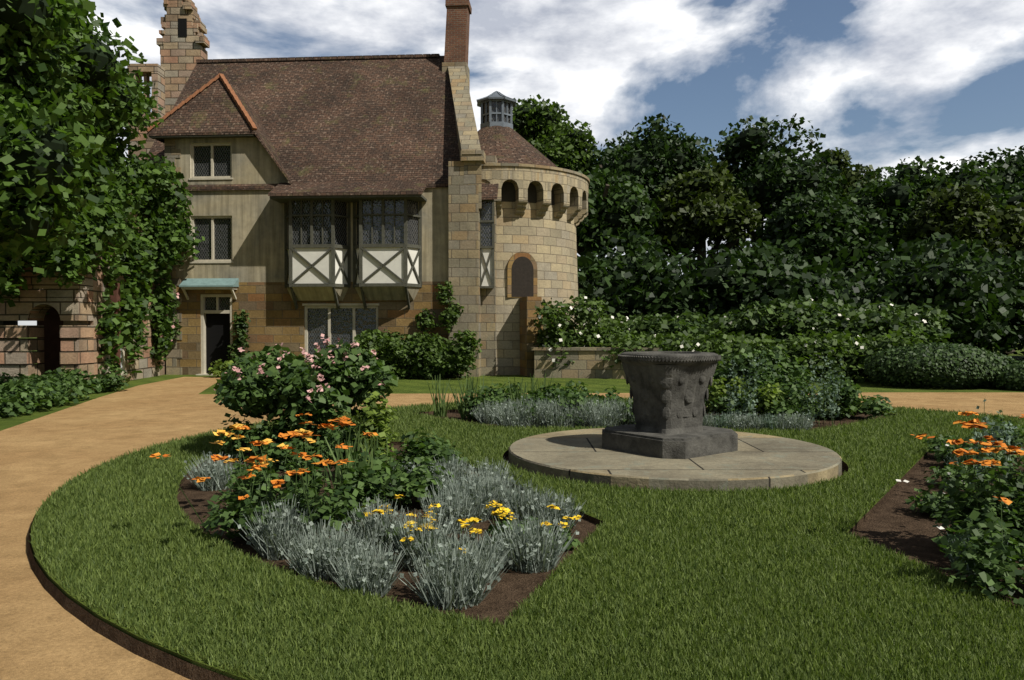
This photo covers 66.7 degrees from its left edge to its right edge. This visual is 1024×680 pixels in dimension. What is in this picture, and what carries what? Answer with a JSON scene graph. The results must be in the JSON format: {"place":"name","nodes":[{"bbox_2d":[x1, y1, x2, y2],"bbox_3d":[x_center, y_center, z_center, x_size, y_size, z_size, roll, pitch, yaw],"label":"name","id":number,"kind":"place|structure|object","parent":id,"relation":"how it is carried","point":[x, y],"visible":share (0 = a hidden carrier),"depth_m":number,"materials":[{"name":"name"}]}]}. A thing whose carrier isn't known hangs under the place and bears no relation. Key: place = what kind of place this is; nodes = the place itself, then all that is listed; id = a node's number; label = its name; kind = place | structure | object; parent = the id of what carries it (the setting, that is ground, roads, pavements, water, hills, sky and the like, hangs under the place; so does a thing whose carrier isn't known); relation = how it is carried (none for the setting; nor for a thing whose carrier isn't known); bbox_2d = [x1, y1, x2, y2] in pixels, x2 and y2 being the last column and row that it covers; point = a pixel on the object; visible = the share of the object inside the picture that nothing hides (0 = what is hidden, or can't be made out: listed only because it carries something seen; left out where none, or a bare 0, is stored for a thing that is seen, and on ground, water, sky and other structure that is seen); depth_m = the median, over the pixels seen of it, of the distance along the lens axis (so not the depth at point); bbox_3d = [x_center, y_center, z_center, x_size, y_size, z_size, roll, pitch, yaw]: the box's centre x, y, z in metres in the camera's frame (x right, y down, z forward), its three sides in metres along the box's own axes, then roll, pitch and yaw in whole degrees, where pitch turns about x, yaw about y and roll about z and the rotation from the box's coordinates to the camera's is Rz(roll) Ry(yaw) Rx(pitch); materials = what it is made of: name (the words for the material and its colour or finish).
{"place":"outdoors","nodes":[
{"label":"outdoors","id":0,"kind":"place"},
{"bbox_2d":[178,18,186,36],"bbox_3d":[-15.186,-14.393,35.894,0.399,0.847,0.120,0,1,0],"label":"window","id":1,"kind":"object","parent":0,"point":[182,27],"visible":1,"depth_m":35.83,"materials":[{"name":"black glass"}]},
{"bbox_2d":[156,0,209,113],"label":"ruin gable","id":2,"kind":"structure","parent":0,"point":[179,56],"depth_m":35.88,"materials":[{"name":"stone"}]},
{"bbox_2d":[166,137,448,374],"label":"house wall","id":3,"kind":"structure","parent":0,"point":[257,235],"depth_m":25.46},
{"bbox_2d":[149,276,182,368],"bbox_3d":[-11.598,-0.924,25.020,1.680,4.060,1.640,0,1,0],"label":"climbing rose","id":4,"kind":"object","parent":3,"relation":"attached to","point":[155,339],"depth_m":25.03,"materials":[{"name":"green plant"}]},
{"bbox_2d":[164,139,181,374],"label":"stone quoins","id":5,"kind":"object","parent":3,"relation":"attached to","point":[171,152],"visible":0.35,"depth_m":25.68,"materials":[{"name":"beige stone"}]},
{"bbox_2d":[190,143,200,260],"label":"plaster reveals","id":6,"kind":"object","parent":3,"relation":"attached to","point":[190,171],"visible":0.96,"depth_m":25.61,"materials":[{"name":"beige paint"}]},
{"bbox_2d":[179,278,238,286],"bbox_3d":[-9.896,-1.875,25.397,1.815,0.304,0.420,0,1,4],"label":"door canopy","id":7,"kind":"object","parent":3,"relation":"attached to","point":[210,282],"depth_m":25.36,"materials":[{"name":"teal metal"}]},
{"bbox_2d":[200,294,304,357],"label":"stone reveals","id":8,"kind":"object","parent":3,"relation":"attached to","point":[304,321],"visible":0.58,"depth_m":25.47,"materials":[{"name":"beige stone"}]},
{"bbox_2d":[181,143,378,374],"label":"window frames","id":9,"kind":"structure","parent":3,"relation":"in","point":[329,306],"depth_m":25.59,"materials":[{"name":"beige wood"}]},
{"bbox_2d":[149,134,493,308],"bbox_3d":[-6.235,-3.833,24.868,11.304,5.673,1.063,0,1,4],"label":"timber framing","id":10,"kind":"object","parent":3,"relation":"attached to","point":[332,246],"visible":0.91,"depth_m":24.77,"materials":[{"name":"brown wood"}]},
{"bbox_2d":[287,286,419,300],"bbox_3d":[-5.192,-1.494,24.995,4.432,0.437,0.580,0,1,4],"label":"bay window base","id":11,"kind":"object","parent":10,"relation":"attached to","point":[370,293],"visible":0.91,"depth_m":24.98,"materials":[{"name":"wood"}]},
{"bbox_2d":[287,247,491,285],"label":"plaster panels","id":12,"kind":"object","parent":10,"relation":"attached to","point":[383,255],"visible":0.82,"depth_m":24.79,"materials":[{"name":"white paint"}]},
{"bbox_2d":[145,56,498,198],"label":"house roof tiles","id":13,"kind":"object","parent":3,"relation":"on","point":[362,127],"visible":0.78,"depth_m":26.99,"materials":[{"name":"brown tile"}]},
{"bbox_2d":[146,73,256,131],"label":"gable ridge tiles","id":14,"kind":"object","parent":13,"relation":"on","point":[237,101],"visible":0.94,"depth_m":25.81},
{"bbox_2d":[196,54,439,62],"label":"roof ridge tiles","id":15,"kind":"object","parent":13,"relation":"on","point":[318,58],"visible":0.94,"depth_m":29.94,"materials":[{"name":"brown tile"}]},
{"bbox_2d":[194,146,491,354],"bbox_3d":[-5.602,-2.941,25.127,10.012,7.042,0.785,0,1,3],"label":"window glass","id":16,"kind":"object","parent":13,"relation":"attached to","point":[341,323],"visible":0.65,"depth_m":25.39,"materials":[{"name":"black glass"}]},
{"bbox_2d":[0,377,1023,679],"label":"gravel path","id":17,"kind":"structure","parent":0,"point":[44,635],"depth_m":9.26,"materials":[{"name":"beige gravel"}]},
{"bbox_2d":[27,505,234,679],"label":"lawn edging","id":18,"kind":"object","parent":17,"relation":"on","point":[183,668],"visible":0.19,"depth_m":3.88,"materials":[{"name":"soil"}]},
{"bbox_2d":[177,407,1023,624],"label":"bed soil","id":19,"kind":"structure","parent":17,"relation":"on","point":[892,520],"depth_m":5.99,"materials":[{"name":"brown soil"}]},
{"bbox_2d":[213,334,397,453],"bbox_3d":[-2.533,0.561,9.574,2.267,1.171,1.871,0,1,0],"label":"rose bush","id":20,"kind":"object","parent":19,"relation":"on","point":[252,393],"visible":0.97,"depth_m":9.05,"materials":[{"name":"green plant"}]},
{"bbox_2d":[321,373,552,516],"bbox_3d":[-1.056,1.016,10.627,2.043,0.747,8.494,0,1,12],"label":"iris bed","id":21,"kind":"object","parent":19,"relation":"on","point":[439,412],"visible":0.48,"depth_m":13.04,"materials":[{"name":"green plant"}]},
{"bbox_2d":[183,395,816,609],"bbox_3d":[0.050,1.150,9.121,5.065,0.519,9.187,1,1,32],"label":"lavender bed","id":22,"kind":"object","parent":19,"relation":"on","point":[452,595],"depth_m":5.19,"materials":[{"name":"grey plant"}]},
{"bbox_2d":[29,396,1023,679],"bbox_3d":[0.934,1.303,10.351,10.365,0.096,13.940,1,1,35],"label":"lawn grass","id":23,"kind":"structure","parent":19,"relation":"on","point":[945,664],"depth_m":4.39,"materials":[{"name":"green plant"}]},
{"bbox_2d":[160,349,1023,607],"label":"herb bed","id":24,"kind":"object","parent":19,"relation":"on","point":[937,505],"visible":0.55,"depth_m":6.39,"materials":[{"name":"green plant"}]},
{"bbox_2d":[209,423,315,465],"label":"flowers","id":25,"kind":"object","parent":24,"relation":"on","point":[267,440],"visible":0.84,"depth_m":6.38,"materials":[{"name":"orange plant"}]},
{"bbox_2d":[363,494,581,552],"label":"flowers","id":26,"kind":"object","parent":24,"relation":"on","point":[500,510],"visible":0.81,"depth_m":5.31,"materials":[{"name":"yellow plant"}]},
{"bbox_2d":[150,411,1023,504],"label":"flowers","id":27,"kind":"object","parent":24,"relation":"on","point":[276,483],"visible":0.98,"depth_m":5.46,"materials":[{"name":"orange plant"}]},
{"bbox_2d":[713,346,808,396],"bbox_3d":[4.457,0.583,13.997,1.622,0.975,1.402,1,1,35],"label":"shrub","id":28,"kind":"object","parent":24,"relation":"on","point":[775,354],"visible":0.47,"depth_m":13.65,"materials":[{"name":"green plant"}]},
{"bbox_2d":[353,376,863,474],"bbox_3d":[1.587,0.912,11.522,9.643,0.918,2.748,-1,1,-37],"label":"shrub","id":29,"kind":"object","parent":19,"relation":"on","point":[373,422],"visible":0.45,"depth_m":7.91,"materials":[{"name":"green plant"}]},
{"bbox_2d":[509,428,841,490],"bbox_3d":[1.830,1.345,9.105,3.740,0.168,3.740,0,1,0],"label":"stone paving circle","id":30,"kind":"object","parent":19,"relation":"on","point":[757,460],"visible":0.6,"depth_m":8.06,"materials":[{"name":"beige stone"}]},
{"bbox_2d":[602,351,737,458],"bbox_3d":[1.830,0.704,9.094,1.260,1.115,1.260,-1,1,-38],"label":"stone urn","id":31,"kind":"object","parent":30,"relation":"on","point":[669,393],"visible":1,"depth_m":8.75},
{"bbox_2d":[705,354,1023,544],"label":"sage","id":32,"kind":"object","parent":19,"relation":"on","point":[998,436],"visible":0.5,"depth_m":12.06,"materials":[{"name":"green plant"}]},
{"bbox_2d":[896,444,965,528],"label":"white flowers","id":33,"kind":"object","parent":19,"relation":"on","point":[940,527],"visible":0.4,"depth_m":6.07,"materials":[{"name":"white plant"}]},
{"bbox_2d":[0,337,1023,430],"bbox_3d":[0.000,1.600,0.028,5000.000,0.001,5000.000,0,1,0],"label":"ground","id":34,"kind":"structure","parent":0,"point":[419,386],"depth_m":20.72,"materials":[{"name":"green plant"}]},
{"bbox_2d":[0,366,131,417],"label":"border groundcover","id":35,"kind":"object","parent":34,"relation":"on","point":[22,393],"visible":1,"depth_m":15.84,"materials":[{"name":"green plant"}]},
{"bbox_2d":[0,0,163,324],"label":"tree","id":36,"kind":"object","parent":34,"relation":"on","point":[54,68],"depth_m":15.38,"materials":[{"name":"green plant"}]},
{"bbox_2d":[0,175,166,381],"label":"ruin wall with arch","id":37,"kind":"structure","parent":34,"relation":"on","point":[74,305],"depth_m":19.93,"materials":[{"name":"beige stone"}]},
{"bbox_2d":[37,283,120,377],"bbox_3d":[-11.973,-0.075,21.502,2.200,3.000,0.200,0,1,0],"label":"ruin arch interior","id":38,"kind":"object","parent":37,"relation":"in","point":[51,322],"visible":0.21,"depth_m":21.40,"materials":[{"name":"black"}]},
{"bbox_2d":[105,331,126,375],"bbox_3d":[-11.155,0.384,21.835,0.201,1.270,1.150,0,1,0],"label":"ruin window frame","id":39,"kind":"object","parent":37,"relation":"in","point":[123,358],"visible":0.26,"depth_m":22.26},
{"bbox_2d":[0,140,204,373],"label":"climbing ivy","id":40,"kind":"object","parent":34,"relation":"on","point":[167,240],"visible":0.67,"depth_m":22.11,"materials":[{"name":"green plant"}]},
{"bbox_2d":[127,64,164,159],"bbox_3d":[-15.895,-5.244,33.914,1.310,13.303,0.700,0,1,0],"label":"ruin window fragment","id":41,"kind":"object","parent":34,"relation":"on","point":[156,72],"visible":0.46,"depth_m":33.51,"materials":[{"name":"stone"}]},
{"bbox_2d":[206,314,229,372],"bbox_3d":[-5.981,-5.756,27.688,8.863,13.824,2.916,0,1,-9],"label":"dark doorway","id":42,"kind":"structure","parent":34,"relation":"on","point":[217,334],"depth_m":25.85,"materials":[{"name":"black wood"}]},
{"bbox_2d":[227,309,409,372],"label":"house border shrubs","id":43,"kind":"object","parent":34,"relation":"on","point":[239,325],"visible":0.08,"depth_m":25.26,"materials":[{"name":"green plant"}]},
{"bbox_2d":[208,359,438,377],"bbox_3d":[-5.885,0.888,24.410,7.291,0.662,1.565,0,1,0],"label":"house border edging","id":44,"kind":"object","parent":34,"relation":"on","point":[218,368],"visible":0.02,"depth_m":24.24,"materials":[{"name":"green plant"}]},
{"bbox_2d":[350,281,481,379],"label":"tower foot shrubs","id":45,"kind":"object","parent":34,"relation":"on","point":[427,356],"visible":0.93,"depth_m":23.44,"materials":[{"name":"green plant"}]},
{"bbox_2d":[442,62,497,376],"bbox_3d":[-1.514,-4.589,27.227,2.194,11.526,5.633,0,1,0],"label":"chimney stack","id":46,"kind":"object","parent":34,"relation":"on","point":[469,294],"visible":0.77,"depth_m":24.68,"materials":[{"name":"beige stone"}]},
{"bbox_2d":[444,0,471,63],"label":"brick chimney","id":47,"kind":"object","parent":46,"relation":"on","point":[459,12],"visible":0.89,"depth_m":29.04,"materials":[{"name":"brown brick"}]},
{"bbox_2d":[477,126,556,166],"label":"conical tower roof","id":48,"kind":"structure","parent":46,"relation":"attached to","point":[502,144],"depth_m":26.98,"materials":[{"name":"tile"}]},
{"bbox_2d":[480,100,512,128],"bbox_3d":[-0.563,-8.118,28.463,1.197,1.073,1.197,0,1,0],"label":"lantern frame","id":49,"kind":"object","parent":48,"relation":"on","point":[496,123],"visible":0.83,"depth_m":27.99,"materials":[{"name":"grey metal"}]},
{"bbox_2d":[483,101,509,122],"bbox_3d":[-0.563,-8.228,28.461,1.010,0.853,1.011,0,1,0],"label":"lantern glass","id":50,"kind":"object","parent":49,"relation":"in","point":[499,109],"visible":0.54,"depth_m":27.97,"materials":[{"name":"glass"}]},
{"bbox_2d":[477,91,516,106],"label":"cupola roof","id":51,"kind":"structure","parent":49,"relation":"on","point":[496,95],"depth_m":28.05,"materials":[{"name":"grey metal"}]},
{"bbox_2d":[496,202,578,374],"bbox_3d":[-0.563,-2.082,28.568,6.144,6.467,6.144,0,1,0],"label":"tower shaft","id":52,"kind":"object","parent":34,"relation":"on","point":[547,242],"visible":0.2,"depth_m":25.86,"materials":[{"name":"beige stone"}]},
{"bbox_2d":[507,252,536,297],"bbox_3d":[0.296,-2.164,25.862,1.043,1.515,0.350,0,1,-18],"label":"window surround","id":53,"kind":"object","parent":52,"relation":"attached to","point":[514,257],"visible":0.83,"depth_m":25.62,"materials":[{"name":"beige stone"}]},
{"bbox_2d":[512,256,533,296],"bbox_3d":[0.351,-2.091,25.691,0.763,1.335,0.001,0,1,-18],"label":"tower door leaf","id":54,"kind":"object","parent":53,"relation":"in","point":[522,277],"visible":0.95,"depth_m":25.69,"materials":[{"name":"brown wood"}]},
{"bbox_2d":[501,182,553,204],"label":"arched openings","id":55,"kind":"object","parent":52,"relation":"attached to","point":[508,192],"visible":0.05,"depth_m":25.68,"materials":[{"name":"black"}]},
{"bbox_2d":[481,166,587,225],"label":"parapet","id":56,"kind":"structure","parent":52,"relation":"attached to","point":[525,177],"depth_m":25.63,"materials":[{"name":"beige stone"}]},
{"bbox_2d":[445,163,589,185],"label":"tower parapet","id":57,"kind":"structure","parent":56,"relation":"on","point":[541,166],"depth_m":25.44,"materials":[{"name":"beige stone"}]},
{"bbox_2d":[482,179,586,209],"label":"arches","id":58,"kind":"structure","parent":56,"relation":"attached to","point":[559,195],"depth_m":26.24,"materials":[{"name":"beige stone"}]},
{"bbox_2d":[513,94,601,173],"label":"tree","id":59,"kind":"object","parent":34,"relation":"on","point":[550,141],"depth_m":44.59,"materials":[{"name":"green plant"}]},
{"bbox_2d":[531,347,660,378],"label":"stone wall","id":60,"kind":"structure","parent":34,"relation":"on","point":[590,362],"depth_m":23.99,"materials":[{"name":"grey stone"}]},
{"bbox_2d":[576,167,662,265],"bbox_3d":[3.740,-3.882,38.855,7.271,9.606,6.243,0,1,0],"label":"tree","id":61,"kind":"object","parent":34,"relation":"on","point":[631,188],"depth_m":36.95,"materials":[{"name":"green plant"}]},
{"bbox_2d":[582,113,717,256],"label":"tree","id":62,"kind":"object","parent":34,"relation":"on","point":[660,141],"depth_m":42.25,"materials":[{"name":"green plant"}]},
{"bbox_2d":[647,159,762,273],"bbox_3d":[9.525,-4.175,39.752,6.520,10.160,6.489,0,1,0],"label":"tree","id":63,"kind":"object","parent":34,"relation":"on","point":[699,217],"depth_m":38.17,"materials":[{"name":"green plant"}]},
{"bbox_2d":[703,113,849,247],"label":"tree","id":64,"kind":"object","parent":34,"relation":"on","point":[770,162],"depth_m":43.45,"materials":[{"name":"green plant"}]},
{"bbox_2d":[577,226,1023,358],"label":"understorey thicket","id":65,"kind":"object","parent":34,"relation":"on","point":[1000,295],"visible":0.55,"depth_m":31.07,"materials":[{"name":"green plant"}]},
{"bbox_2d":[578,263,1023,341],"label":"understorey","id":66,"kind":"object","parent":34,"relation":"on","point":[717,285],"visible":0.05,"depth_m":31.38,"materials":[{"name":"green plant"}]},
{"bbox_2d":[750,188,893,270],"bbox_3d":[14.810,-3.207,37.438,6.607,8.306,6.141,0,1,0],"label":"tree","id":67,"kind":"object","parent":34,"relation":"on","point":[810,209],"depth_m":36.00,"materials":[{"name":"green plant"}]},
{"bbox_2d":[813,147,882,201],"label":"tree","id":68,"kind":"object","parent":34,"relation":"on","point":[852,177],"depth_m":50.14,"materials":[{"name":"green plant"}]},
{"bbox_2d":[837,155,1010,261],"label":"tree","id":69,"kind":"object","parent":34,"relation":"on","point":[871,188],"depth_m":41.59,"materials":[{"name":"green plant"}]},
{"bbox_2d":[864,342,1015,388],"bbox_3d":[11.421,0.651,20.613,3.835,1.220,2.629,0,1,0],"label":"hedge","id":70,"kind":"object","parent":34,"relation":"on","point":[962,365],"visible":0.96,"depth_m":19.91,"materials":[{"name":"green plant"}]},
{"bbox_2d":[896,182,1023,264],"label":"tree","id":71,"kind":"object","parent":34,"relation":"on","point":[961,206],"depth_m":36.29,"materials":[{"name":"green plant"}]},
{"bbox_2d":[960,145,1023,353],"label":"tree","id":72,"kind":"object","parent":34,"relation":"on","point":[1014,180],"depth_m":43.87,"materials":[{"name":"green plant"}]},
{"bbox_2d":[989,360,1023,390],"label":"hedge","id":73,"kind":"object","parent":34,"relation":"on","point":[1015,372],"visible":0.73,"depth_m":19.45,"materials":[{"name":"green plant"}]},
{"bbox_2d":[992,187,1023,260],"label":"tree","id":74,"kind":"object","parent":34,"relation":"on","point":[1003,201],"depth_m":38.94,"materials":[{"name":"green plant"}]},
{"bbox_2d":[18,0,1023,324],"label":"sky","id":75,"kind":"structure","parent":0,"point":[886,82],"materials":[{"name":"blue"}]},
{"bbox_2d":[520,297,577,375],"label":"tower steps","id":76,"kind":"structure","parent":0,"point":[529,332],"depth_m":24.96,"materials":[{"name":"brown stone"}]},
{"bbox_2d":[533,294,653,369],"bbox_3d":[2.493,-0.069,25.921,3.256,2.854,5.548,1,1,40],"label":"rose bush","id":77,"kind":"object","parent":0,"point":[553,317],"visible":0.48,"depth_m":24.55,"materials":[{"name":"green plant"}]},
{"bbox_2d":[538,296,629,361],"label":"white flowers","id":78,"kind":"object","parent":77,"relation":"attached to","point":[559,325],"visible":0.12,"depth_m":24.34,"materials":[{"name":"white plant"}]},
{"bbox_2d":[597,328,922,382],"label":"shrubs","id":79,"kind":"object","parent":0,"point":[844,347],"depth_m":22.93,"materials":[{"name":"green plant"}]},
{"bbox_2d":[575,297,951,373],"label":"rose bank","id":80,"kind":"structure","parent":0,"point":[870,319],"depth_m":25.33,"materials":[{"name":"green plant"}]},
{"bbox_2d":[704,412,1023,578],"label":"flowering plants","id":81,"kind":"object","parent":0,"point":[721,423],"depth_m":11.45,"materials":[{"name":"plant"}]}
]}

